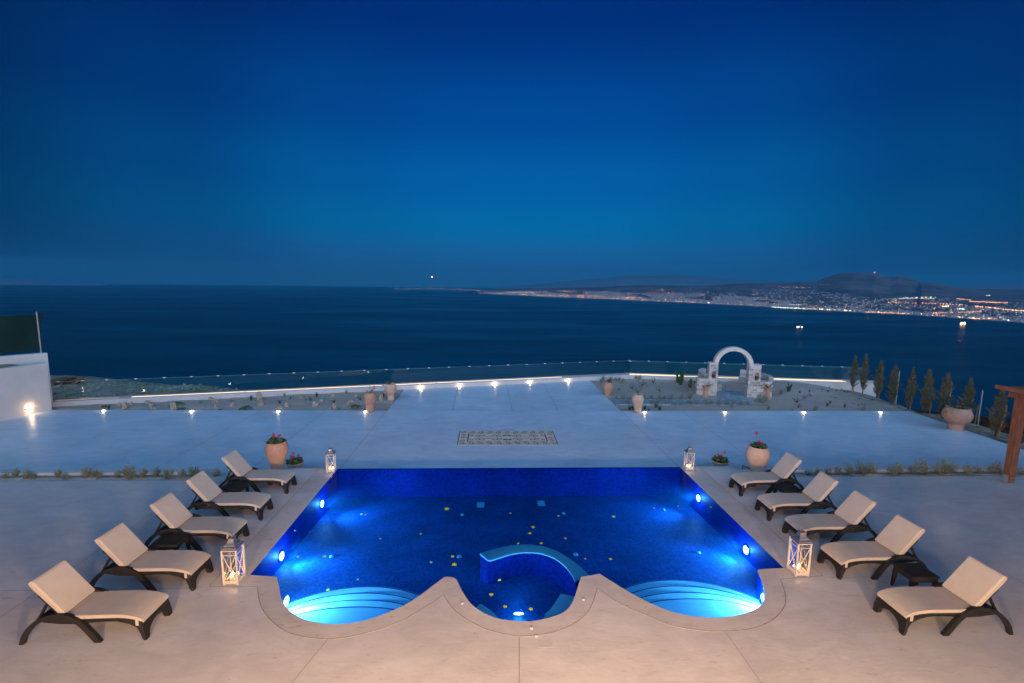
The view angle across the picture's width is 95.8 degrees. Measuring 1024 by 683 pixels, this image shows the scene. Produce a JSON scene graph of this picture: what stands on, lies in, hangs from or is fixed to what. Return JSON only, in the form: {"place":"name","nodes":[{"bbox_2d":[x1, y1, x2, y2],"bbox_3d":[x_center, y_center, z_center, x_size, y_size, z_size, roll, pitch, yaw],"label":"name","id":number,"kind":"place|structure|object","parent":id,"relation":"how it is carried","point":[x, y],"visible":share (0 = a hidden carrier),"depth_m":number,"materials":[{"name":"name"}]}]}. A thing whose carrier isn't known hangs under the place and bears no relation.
{"place":"outdoors","nodes":[
{"label":"outdoors","id":0,"kind":"place"},
{"bbox_2d":[0,279,161,284],"bbox_3d":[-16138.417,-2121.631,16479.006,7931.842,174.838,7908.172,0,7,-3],"label":"headland","id":1,"kind":"structure","parent":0,"point":[18,282],"depth_m":15285.99,"materials":[{"name":"blue"}]},
{"bbox_2d":[0,475,190,481],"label":"planting bed","id":2,"kind":"object","parent":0,"point":[91,478],"visible":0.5,"depth_m":11.91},
{"bbox_2d":[0,470,9,478],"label":"silvery shrub","id":3,"kind":"object","parent":2,"relation":"on","point":[5,475],"visible":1,"depth_m":11.82,"materials":[{"name":"green plant"}]},
{"bbox_2d":[11,467,20,477],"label":"silvery shrub","id":4,"kind":"object","parent":2,"relation":"on","point":[15,472],"visible":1,"depth_m":11.87,"materials":[{"name":"green plant"}]},
{"bbox_2d":[22,468,32,479],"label":"silvery shrub","id":5,"kind":"object","parent":2,"relation":"on","point":[26,476],"visible":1,"depth_m":11.78,"materials":[{"name":"green plant"}]},
{"bbox_2d":[54,467,62,477],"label":"silvery shrub","id":6,"kind":"object","parent":2,"relation":"on","point":[57,475],"visible":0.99,"depth_m":11.92,"materials":[{"name":"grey plant"}]},
{"bbox_2d":[60,471,69,479],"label":"silvery shrub","id":7,"kind":"object","parent":2,"relation":"on","point":[64,477],"visible":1,"depth_m":11.82,"materials":[{"name":"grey plant"}]},
{"bbox_2d":[80,464,92,477],"bbox_3d":[-10.949,3.344,11.917,0.295,0.374,0.271,-1,7,-17],"label":"silvery shrub","id":8,"kind":"object","parent":2,"relation":"on","point":[85,473],"visible":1,"depth_m":11.89,"materials":[{"name":"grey plant"}]},
{"bbox_2d":[91,468,100,476],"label":"silvery shrub","id":9,"kind":"object","parent":2,"relation":"on","point":[95,471],"visible":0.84,"depth_m":11.95,"materials":[{"name":"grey plant"}]},
{"bbox_2d":[115,469,121,477],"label":"silvery shrub","id":10,"kind":"object","parent":2,"relation":"on","point":[118,474],"visible":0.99,"depth_m":11.94,"materials":[{"name":"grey plant"}]},
{"bbox_2d":[122,463,134,476],"bbox_3d":[-9.935,3.332,11.999,0.294,0.405,0.320,-6,10,-45],"label":"silvery shrub","id":11,"kind":"object","parent":2,"relation":"on","point":[125,470],"visible":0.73,"depth_m":11.96,"materials":[{"name":"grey plant"}]},
{"bbox_2d":[124,468,136,479],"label":"silvery shrub","id":12,"kind":"object","parent":2,"relation":"on","point":[128,475],"visible":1,"depth_m":11.90,"materials":[{"name":"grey plant"}]},
{"bbox_2d":[139,468,147,477],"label":"silvery shrub","id":13,"kind":"object","parent":2,"relation":"on","point":[142,474],"visible":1,"depth_m":11.97,"materials":[{"name":"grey plant"}]},
{"bbox_2d":[152,467,161,476],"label":"silvery shrub","id":14,"kind":"object","parent":2,"relation":"on","point":[157,473],"visible":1,"depth_m":12.03,"materials":[{"name":"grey plant"}]},
{"bbox_2d":[162,467,173,478],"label":"silvery shrub","id":15,"kind":"object","parent":2,"relation":"on","point":[166,473],"visible":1,"depth_m":11.93,"materials":[{"name":"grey plant"}]},
{"bbox_2d":[176,467,186,478],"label":"silvery shrub","id":16,"kind":"object","parent":2,"relation":"on","point":[183,475],"visible":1,"depth_m":12.01,"materials":[{"name":"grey plant"}]},
{"bbox_2d":[188,464,199,476],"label":"silvery shrub","id":17,"kind":"object","parent":2,"relation":"on","point":[191,471],"visible":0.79,"depth_m":12.05,"materials":[{"name":"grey plant"}]},
{"bbox_2d":[50,375,234,398],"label":"rubble slope","id":18,"kind":"structure","parent":0,"point":[85,386],"depth_m":24.79,"materials":[{"name":"gravel"}]},
{"bbox_2d":[50,377,76,384],"bbox_3d":[-24.180,2.138,24.980,0.670,0.305,0.800,0,7,-3],"label":"timber pallet","id":19,"kind":"object","parent":18,"relation":"on","point":[61,380],"visible":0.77,"depth_m":24.76,"materials":[{"name":"wood"}]},
{"bbox_2d":[67,376,86,383],"bbox_3d":[-23.490,2.107,25.060,0.794,0.426,0.402,0,7,-3],"label":"wooden board","id":20,"kind":"object","parent":18,"relation":"on","point":[78,380],"visible":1,"depth_m":24.95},
{"bbox_2d":[51,377,245,397],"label":"stones","id":21,"kind":"object","parent":18,"relation":"on","point":[200,387],"visible":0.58,"depth_m":25.11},
{"bbox_2d":[52,389,403,409],"bbox_3d":[-13.508,2.679,21.469,16.090,0.142,4.191,0,7,-3],"label":"gravel garden","id":22,"kind":"object","parent":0,"point":[295,402],"visible":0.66,"depth_m":20.62,"materials":[{"name":"gravel"}]},
{"bbox_2d":[169,402,176,409],"bbox_3d":[-14.379,2.756,19.635,0.277,0.385,0.244,-3,8,-25],"label":"garden rock","id":23,"kind":"object","parent":22,"relation":"on","point":[173,405],"visible":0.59,"depth_m":19.58,"materials":[{"name":"stone"}]},
{"bbox_2d":[256,391,261,399],"bbox_3d":[-11.707,2.518,21.435,0.276,0.436,0.313,0,7,-6],"label":"garden rock","id":24,"kind":"object","parent":22,"relation":"on","point":[258,396],"visible":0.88,"depth_m":21.36,"materials":[{"name":"stone"}]},
{"bbox_2d":[384,379,396,399],"bbox_3d":[-5.682,2.229,21.663,0.561,0.994,0.561,0,7,-3],"label":"terracotta urn","id":25,"kind":"object","parent":22,"relation":"on","point":[390,388],"visible":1,"depth_m":21.50,"materials":[{"name":"ceramic"}]},
{"bbox_2d":[395,288,483,290],"bbox_3d":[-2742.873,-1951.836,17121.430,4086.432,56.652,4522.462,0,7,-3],"label":"cape","id":26,"kind":"object","parent":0,"point":[434,289],"visible":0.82,"depth_m":16426.48,"materials":[{"name":"blue"}]},
{"bbox_2d":[388,380,619,410],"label":"sea view path","id":27,"kind":"structure","parent":0,"point":[588,395],"depth_m":22.33,"materials":[{"name":"grey"}]},
{"bbox_2d":[0,465,1023,682],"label":"pool terrace","id":28,"kind":"structure","parent":0,"point":[828,626],"depth_m":6.89,"materials":[{"name":"grey"}]},
{"bbox_2d":[19,560,172,644],"bbox_3d":[-6.041,3.746,6.741,1.690,0.919,0.600,0,7,-3],"label":"sun lounger","id":29,"kind":"object","parent":28,"relation":"on","point":[66,592],"visible":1,"depth_m":6.62,"materials":[{"name":"beige wicker"}]},
{"bbox_2d":[89,523,213,590],"bbox_3d":[-6.090,3.611,7.808,1.690,0.919,0.600,1,7,-2],"label":"sun lounger","id":30,"kind":"object","parent":28,"relation":"on","point":[125,549],"visible":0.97,"depth_m":7.69,"materials":[{"name":"beige wicker"}]},
{"bbox_2d":[149,533,190,549],"bbox_3d":[-6.221,3.789,8.445,0.464,0.405,0.400,0,7,-6],"label":"side table","id":31,"kind":"object","parent":28,"relation":"on","point":[173,541],"visible":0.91,"depth_m":8.37,"materials":[{"name":"black wicker"}]},
{"bbox_2d":[144,492,249,550],"bbox_3d":[-6.114,3.466,8.969,1.690,0.919,0.600,1,7,-2],"label":"sun lounger","id":32,"kind":"object","parent":28,"relation":"on","point":[172,512],"visible":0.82,"depth_m":8.86,"materials":[{"name":"fabric"}]},
{"bbox_2d":[212,468,220,476],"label":"silvery shrub","id":33,"kind":"object","parent":28,"relation":"on","point":[215,473],"visible":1,"depth_m":12.06,"materials":[{"name":"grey plant"}]},
{"bbox_2d":[186,470,272,520],"bbox_3d":[-6.194,3.329,10.051,1.690,0.919,0.600,0,7,-3],"label":"sun lounger","id":34,"kind":"object","parent":28,"relation":"on","point":[208,492],"visible":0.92,"depth_m":9.92,"materials":[{"name":"fabric"}]},
{"bbox_2d":[220,481,248,491],"bbox_3d":[-6.396,3.506,10.687,0.464,0.405,0.400,0,7,-3],"label":"side table","id":35,"kind":"object","parent":28,"relation":"on","point":[239,486],"visible":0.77,"depth_m":10.64,"materials":[{"name":"black wicker"}]},
{"bbox_2d":[218,450,296,493],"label":"sun lounger","id":36,"kind":"object","parent":28,"relation":"on","point":[239,467],"visible":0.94,"depth_m":11.16,"materials":[{"name":"fabric"}]},
{"bbox_2d":[264,433,288,469],"bbox_3d":[-6.339,2.961,12.477,0.590,1.041,0.590,0,7,-3],"label":"terracotta jar","id":37,"kind":"object","parent":28,"relation":"on","point":[276,449],"visible":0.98,"depth_m":12.32,"materials":[{"name":"ceramic"}]},
{"bbox_2d":[250,467,782,623],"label":"swimming pool","id":38,"kind":"structure","parent":28,"relation":"in","point":[694,553],"depth_m":10.21,"materials":[{"name":"blue liquid"}]},
{"bbox_2d":[210,466,822,638],"bbox_3d":[0.157,3.909,9.856,10.630,0.003,6.254,0,7,-3],"label":"pool coping","id":39,"kind":"object","parent":28,"relation":"on","point":[258,548],"visible":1,"depth_m":7.61,"materials":[{"name":"stone"}]},
{"bbox_2d":[220,532,245,584],"bbox_3d":[-4.730,3.650,7.852,0.274,0.870,0.274,0,7,-3],"label":"candle lantern","id":40,"kind":"object","parent":39,"relation":"on","point":[234,544],"visible":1,"depth_m":7.80,"materials":[{"name":"white wood"}]},
{"bbox_2d":[325,446,335,472],"bbox_3d":[-4.881,3.157,12.471,0.236,0.696,0.236,-1,7,-11],"label":"candle lantern","id":41,"kind":"object","parent":39,"relation":"on","point":[330,451],"visible":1,"depth_m":12.41,"materials":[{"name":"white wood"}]},
{"bbox_2d":[683,447,694,470],"bbox_3d":[4.966,3.235,12.967,0.236,0.696,0.236,1,7,3],"label":"candle lantern","id":42,"kind":"object","parent":39,"relation":"on","point":[689,450],"visible":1,"depth_m":12.90,"materials":[{"name":"white wood"}]},
{"bbox_2d":[787,527,812,576],"bbox_3d":[5.163,3.734,8.306,0.274,0.870,0.274,0,7,-3],"label":"candle lantern","id":43,"kind":"object","parent":39,"relation":"on","point":[796,541],"visible":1,"depth_m":8.25,"materials":[{"name":"white wood"}]},
{"bbox_2d":[538,639,552,647],"bbox_3d":[0.474,4.319,6.623,0.200,0.003,0.150,0,7,-3],"label":"skimmer lid","id":44,"kind":"object","parent":28,"relation":"on","point":[544,643],"visible":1,"depth_m":6.62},
{"bbox_2d":[745,431,770,471],"bbox_3d":[6.842,3.053,12.864,0.629,1.135,0.629,0,7,-3],"label":"terracotta jar","id":45,"kind":"object","parent":28,"relation":"on","point":[758,456],"visible":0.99,"depth_m":12.71,"materials":[{"name":"ceramic"}]},
{"bbox_2d":[728,452,804,495],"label":"sun lounger","id":46,"kind":"object","parent":28,"relation":"on","point":[784,469],"visible":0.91,"depth_m":11.47,"materials":[{"name":"beige wicker"}]},
{"bbox_2d":[773,483,800,492],"bbox_3d":[6.551,3.649,11.015,0.464,0.405,0.400,1,7,-1],"label":"side table","id":47,"kind":"object","parent":28,"relation":"on","point":[786,487],"visible":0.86,"depth_m":10.96,"materials":[{"name":"black wicker"}]},
{"bbox_2d":[755,471,838,520],"bbox_3d":[6.471,3.464,10.415,1.690,0.919,0.600,1,7,-2],"label":"sun lounger","id":48,"kind":"object","parent":28,"relation":"on","point":[815,493],"visible":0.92,"depth_m":10.29,"materials":[{"name":"fabric"}]},
{"bbox_2d":[782,490,877,545],"bbox_3d":[6.535,3.586,9.445,1.690,0.919,0.600,1,7,-2],"label":"sun lounger","id":49,"kind":"object","parent":28,"relation":"on","point":[851,512],"visible":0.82,"depth_m":9.34,"materials":[{"name":"beige wicker"}]},
{"bbox_2d":[817,515,927,579],"bbox_3d":[6.593,3.715,8.421,1.690,0.919,0.600,0,7,-3],"label":"sun lounger","id":50,"kind":"object","parent":28,"relation":"on","point":[895,540],"visible":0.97,"depth_m":8.31,"materials":[{"name":"fabric"}]},
{"bbox_2d":[890,563,939,586],"bbox_3d":[6.810,4.051,7.835,0.464,0.405,0.400,1,7,-2],"label":"side table","id":51,"kind":"object","parent":28,"relation":"on","point":[914,574],"visible":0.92,"depth_m":7.76,"materials":[{"name":"plastic"}]},
{"bbox_2d":[873,556,1012,635],"bbox_3d":[6.633,3.880,7.115,1.690,0.919,0.600,1,7,-2],"label":"sun lounger","id":52,"kind":"object","parent":28,"relation":"on","point":[970,586],"visible":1,"depth_m":7.00,"materials":[{"name":"fabric"}]},
{"bbox_2d":[995,384,1023,482],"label":"pergola","id":53,"kind":"object","parent":28,"relation":"on","point":[1016,393],"visible":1,"depth_m":12.18,"materials":[{"name":"wood"}]},
{"bbox_2d":[0,284,1023,418],"bbox_3d":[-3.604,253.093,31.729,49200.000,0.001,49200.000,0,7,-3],"label":"sea","id":54,"kind":"structure","parent":0,"point":[181,334],"depth_m":2175.32,"materials":[{"name":"teal"}]},
{"bbox_2d":[0,410,1023,478],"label":"terrace","id":55,"kind":"structure","parent":0,"point":[136,439],"depth_m":16.36,"materials":[{"name":"grey"}]},
{"bbox_2d":[0,363,51,420],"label":"garden wall","id":56,"kind":"structure","parent":55,"relation":"on","point":[23,388],"depth_m":18.25,"materials":[{"name":"white paint"}]},
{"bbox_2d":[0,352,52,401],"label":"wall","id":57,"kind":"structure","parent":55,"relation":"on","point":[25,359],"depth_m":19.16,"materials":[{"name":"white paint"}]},
{"bbox_2d":[0,312,43,353],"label":"net fence","id":58,"kind":"object","parent":57,"relation":"on","point":[20,333],"visible":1,"depth_m":19.03,"materials":[{"name":"fabric"}]},
{"bbox_2d":[285,452,303,467],"bbox_3d":[-6.289,3.467,13.385,0.517,0.513,0.500,0,7,-3],"label":"flower bowl","id":59,"kind":"object","parent":55,"relation":"on","point":[295,462],"visible":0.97,"depth_m":13.29,"materials":[{"name":"ceramic"}]},
{"bbox_2d":[364,385,376,412],"bbox_3d":[-5.896,2.399,19.500,0.637,1.123,0.674,0,7,-3],"label":"terracotta urn","id":60,"kind":"object","parent":55,"relation":"on","point":[370,398],"visible":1,"depth_m":19.29,"materials":[{"name":"ceramic"}]},
{"bbox_2d":[51,360,875,406],"bbox_3d":[-1.809,2.541,24.363,45.144,2.247,3.934,0,7,-10],"label":"glass railing","id":61,"kind":"object","parent":55,"relation":"on","point":[842,384],"visible":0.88,"depth_m":24.04,"materials":[{"name":"glass"}]},
{"bbox_2d":[456,431,558,444],"bbox_3d":[-0.173,3.429,16.482,3.490,0.031,1.530,0,7,-3],"label":"pebble mosaic","id":62,"kind":"object","parent":55,"relation":"on","point":[506,437],"visible":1,"depth_m":16.42},
{"bbox_2d":[630,385,643,412],"bbox_3d":[5.399,2.466,19.955,0.518,1.196,0.586,-6,10,-43],"label":"terracotta urn","id":63,"kind":"object","parent":55,"relation":"on","point":[637,399],"visible":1,"depth_m":19.81,"materials":[{"name":"ceramic"}]},
{"bbox_2d":[711,451,729,465],"bbox_3d":[6.284,3.560,13.948,0.500,0.545,0.502,0,7,-3],"label":"flower bowl","id":64,"kind":"object","parent":55,"relation":"on","point":[721,460],"visible":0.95,"depth_m":13.88,"materials":[{"name":"ceramic"}]},
{"bbox_2d":[941,402,973,431],"bbox_3d":[17.404,2.922,18.104,0.918,1.091,0.918,6,9,38],"label":"terracotta urn","id":65,"kind":"object","parent":55,"relation":"on","point":[957,417],"visible":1,"depth_m":17.91,"materials":[{"name":"ceramic"}]},
{"bbox_2d":[0,0,1023,287],"label":"sky","id":66,"kind":"structure","parent":0,"point":[369,143],"materials":[{"name":"blue"}]},
{"bbox_2d":[678,374,682,384],"bbox_3d":[9.500,2.131,26.016,0.287,0.652,0.245,2,7,8],"label":"prickly pear","id":67,"kind":"object","parent":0,"point":[680,380],"visible":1,"depth_m":25.97,"materials":[{"name":"green plant"}]},
{"bbox_2d":[610,382,756,404],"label":"flagstone path","id":68,"kind":"structure","parent":0,"point":[731,396],"depth_m":22.29,"materials":[{"name":"stone"}]},
{"bbox_2d":[468,273,1023,322],"bbox_3d":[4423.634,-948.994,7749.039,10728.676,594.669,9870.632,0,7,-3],"label":"coastal hills","id":69,"kind":"structure","parent":0,"point":[871,287],"depth_m":8721.55,"materials":[{"name":"soil"}]},
{"bbox_2d":[484,288,1023,318],"bbox_3d":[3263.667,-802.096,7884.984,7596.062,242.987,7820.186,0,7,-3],"label":"town","id":70,"kind":"object","parent":69,"relation":"on","point":[725,300],"visible":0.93,"depth_m":7101.25,"materials":[{"name":"grey"}]},
{"bbox_2d":[591,379,902,410],"bbox_3d":[11.593,2.667,24.188,13.910,0.533,7.280,0,7,-3],"label":"gravel garden","id":71,"kind":"object","parent":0,"point":[818,396],"visible":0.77,"depth_m":23.25,"materials":[{"name":"gravel"}]},
{"bbox_2d":[602,377,612,395],"bbox_3d":[4.819,2.255,23.308,0.548,0.937,0.609,0,7,-3],"label":"terracotta urn","id":72,"kind":"object","parent":71,"relation":"on","point":[607,386],"visible":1,"depth_m":23.13,"materials":[{"name":"ceramic"}]},
{"bbox_2d":[675,371,685,382],"bbox_3d":[9.646,2.042,26.558,0.626,0.688,0.377,3,7,16],"label":"prickly pear","id":73,"kind":"object","parent":71,"relation":"on","point":[677,377],"visible":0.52,"depth_m":26.52,"materials":[{"name":"green plant"}]},
{"bbox_2d":[702,382,710,397],"bbox_3d":[9.770,2.406,23.173,0.490,0.787,0.559,0,7,-3],"label":"flared pot","id":74,"kind":"object","parent":71,"relation":"on","point":[705,390],"visible":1,"depth_m":23.16,"materials":[{"name":"ceramic"}]},
{"bbox_2d":[698,368,721,391],"bbox_3d":[10.789,2.151,25.472,0.968,0.960,2.489,2,7,7],"label":"stone bench","id":75,"kind":"object","parent":71,"relation":"on","point":[702,372],"visible":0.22,"depth_m":24.96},
{"bbox_2d":[695,346,772,397],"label":"stone arch","id":76,"kind":"structure","parent":71,"relation":"on","point":[754,387],"depth_m":23.23,"materials":[{"name":"stone"}]},
{"bbox_2d":[738,369,773,388],"bbox_3d":[13.498,2.194,25.679,0.927,0.900,2.341,-1,7,-16],"label":"stone bench","id":77,"kind":"object","parent":71,"relation":"on","point":[764,376],"visible":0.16,"depth_m":26.01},
{"bbox_2d":[756,391,763,401],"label":"lavender","id":78,"kind":"object","parent":71,"relation":"on","point":[759,398],"visible":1,"depth_m":22.37,"materials":[{"name":"green plant"}]},
{"bbox_2d":[764,380,772,398],"bbox_3d":[12.664,2.380,23.037,0.569,0.899,0.511,2,7,10],"label":"flared pot","id":79,"kind":"object","parent":71,"relation":"on","point":[768,390],"visible":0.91,"depth_m":22.91,"materials":[{"name":"ceramic"}]},
{"bbox_2d":[471,275,1023,289],"bbox_3d":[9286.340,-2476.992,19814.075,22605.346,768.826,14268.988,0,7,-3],"label":"mountains","id":80,"kind":"structure","parent":0,"point":[660,280],"depth_m":21732.72,"materials":[{"name":"grey"}]},
{"bbox_2d":[790,471,1023,476],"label":"planting bed","id":81,"kind":"object","parent":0,"point":[843,474],"visible":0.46,"depth_m":12.91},
{"bbox_2d":[834,465,842,474],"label":"silvery shrub","id":82,"kind":"object","parent":81,"relation":"on","point":[837,470],"visible":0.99,"depth_m":12.87,"materials":[{"name":"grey plant"}]},
{"bbox_2d":[843,461,855,475],"bbox_3d":[9.314,3.498,12.781,0.285,0.425,0.287,1,7,0],"label":"silvery shrub","id":83,"kind":"object","parent":81,"relation":"on","point":[849,468],"visible":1,"depth_m":12.77,"materials":[{"name":"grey plant"}]},
{"bbox_2d":[855,461,867,475],"bbox_3d":[9.650,3.485,12.783,0.309,0.461,0.311,0,7,-10],"label":"silvery shrub","id":84,"kind":"object","parent":81,"relation":"on","point":[862,470],"visible":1,"depth_m":12.78,"materials":[{"name":"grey plant"}]},
{"bbox_2d":[865,459,877,473],"bbox_3d":[9.992,3.488,12.865,0.297,0.443,0.299,0,7,-7],"label":"silvery shrub","id":85,"kind":"object","parent":81,"relation":"on","point":[872,468],"visible":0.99,"depth_m":12.85,"materials":[{"name":"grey plant"}]},
{"bbox_2d":[887,465,898,475],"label":"silvery shrub","id":86,"kind":"object","parent":81,"relation":"on","point":[892,471],"visible":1,"depth_m":12.82,"materials":[{"name":"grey plant"}]},
{"bbox_2d":[893,462,903,474],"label":"silvery shrub","id":87,"kind":"object","parent":81,"relation":"on","point":[899,467],"visible":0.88,"depth_m":12.87,"materials":[{"name":"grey plant"}]},
{"bbox_2d":[794,472,1023,474],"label":"irrigation hose","id":88,"kind":"object","parent":81,"relation":"on","point":[913,474],"visible":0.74,"depth_m":12.85,"materials":[{"name":"black"}]},
{"bbox_2d":[908,463,918,473],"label":"silvery shrub","id":89,"kind":"object","parent":81,"relation":"on","point":[914,470],"visible":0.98,"depth_m":12.97,"materials":[{"name":"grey plant"}]},
{"bbox_2d":[915,456,931,475],"bbox_3d":[11.463,3.461,12.898,0.356,0.532,0.359,0,7,-7],"label":"silvery shrub","id":90,"kind":"object","parent":81,"relation":"on","point":[924,469],"visible":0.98,"depth_m":12.90,"materials":[{"name":"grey plant"}]},
{"bbox_2d":[933,463,944,475],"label":"silvery shrub","id":91,"kind":"object","parent":81,"relation":"on","point":[939,469],"visible":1,"depth_m":12.85,"materials":[{"name":"green plant"}]},
{"bbox_2d":[937,457,952,474],"bbox_3d":[12.116,3.472,12.953,0.344,0.514,0.347,0,7,-10],"label":"silvery shrub","id":92,"kind":"object","parent":81,"relation":"on","point":[945,466],"visible":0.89,"depth_m":12.94,"materials":[{"name":"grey plant"}]},
{"bbox_2d":[947,461,959,473],"bbox_3d":[12.396,3.533,13.004,0.281,0.387,0.305,6,9,38],"label":"silvery shrub","id":93,"kind":"object","parent":81,"relation":"on","point":[954,470],"visible":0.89,"depth_m":12.98,"materials":[{"name":"green plant"}]},
{"bbox_2d":[962,464,974,474],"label":"silvery shrub","id":94,"kind":"object","parent":81,"relation":"on","point":[969,471],"visible":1,"depth_m":12.93,"materials":[{"name":"green plant"}]},
{"bbox_2d":[974,464,983,474],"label":"silvery shrub","id":95,"kind":"object","parent":81,"relation":"on","point":[979,469],"visible":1,"depth_m":12.97,"materials":[{"name":"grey plant"}]},
{"bbox_2d":[985,462,997,472],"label":"silvery shrub","id":96,"kind":"object","parent":81,"relation":"on","point":[991,469],"visible":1,"depth_m":13.05,"materials":[{"name":"green plant"}]},
{"bbox_2d":[993,460,1003,474],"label":"silvery shrub","id":97,"kind":"object","parent":81,"relation":"on","point":[999,466],"visible":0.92,"depth_m":13.04,"materials":[{"name":"green plant"}]},
{"bbox_2d":[837,389,1023,449],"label":"earth bank","id":98,"kind":"structure","parent":0,"point":[982,431],"depth_m":19.11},
{"bbox_2d":[847,354,858,389],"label":"cypress","id":99,"kind":"object","parent":98,"relation":"on","point":[852,376],"visible":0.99,"depth_m":25.67,"materials":[{"name":"green plant"}]},
{"bbox_2d":[858,353,871,393],"bbox_3d":[19.035,1.696,25.025,0.677,2.255,0.583,1,7,5],"label":"cypress","id":100,"kind":"object","parent":98,"relation":"on","point":[863,379],"visible":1,"depth_m":24.95,"materials":[{"name":"green plant"}]},
{"bbox_2d":[871,360,884,398],"bbox_3d":[18.907,1.928,23.855,0.561,2.072,0.573,0,7,-6],"label":"cypress","id":101,"kind":"object","parent":98,"relation":"on","point":[880,367],"visible":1,"depth_m":23.80,"materials":[{"name":"green plant"}]},
{"bbox_2d":[884,364,902,404],"bbox_3d":[18.677,2.059,22.693,0.756,2.094,0.577,0,7,-12],"label":"cypress","id":102,"kind":"object","parent":98,"relation":"on","point":[893,379],"visible":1,"depth_m":22.61,"materials":[{"name":"green plant"}]},
{"bbox_2d":[901,367,918,409],"bbox_3d":[18.719,2.180,21.687,0.645,2.110,0.556,0,7,-4],"label":"cypress","id":103,"kind":"object","parent":98,"relation":"on","point":[912,381],"visible":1,"depth_m":21.66,"materials":[{"name":"green plant"}]},
{"bbox_2d":[919,369,936,412],"bbox_3d":[18.652,2.253,20.768,0.614,2.194,0.628,-1,7,-15],"label":"cypress","id":104,"kind":"object","parent":98,"relation":"on","point":[925,401],"visible":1,"depth_m":20.71,"materials":[{"name":"green plant"}]},
{"bbox_2d":[934,373,955,418],"bbox_3d":[18.640,2.353,19.855,0.900,2.222,0.687,-3,8,-21],"label":"cypress","id":105,"kind":"object","parent":98,"relation":"on","point":[946,387],"visible":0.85,"depth_m":19.82,"materials":[{"name":"green plant"}]},
{"bbox_2d":[956,377,980,424],"bbox_3d":[18.828,2.493,19.134,0.774,2.128,0.664,-1,7,-13],"label":"cypress","id":106,"kind":"object","parent":98,"relation":"on","point":[969,399],"visible":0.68,"depth_m":19.02,"materials":[{"name":"green plant"}]},
{"bbox_2d":[977,390,982,424],"bbox_3d":[19.760,2.959,19.561,0.044,1.821,0.042,0,7,-3],"label":"metal pole","id":107,"kind":"object","parent":98,"relation":"on","point":[980,408],"visible":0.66,"depth_m":19.53,"materials":[{"name":"metal"}]},
{"bbox_2d":[986,390,1008,435],"bbox_3d":[18.533,2.704,17.610,0.643,2.076,0.659,-2,8,-23],"label":"cypress","id":108,"kind":"object","parent":98,"relation":"on","point":[1000,402],"visible":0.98,"depth_m":17.59,"materials":[{"name":"green plant"}]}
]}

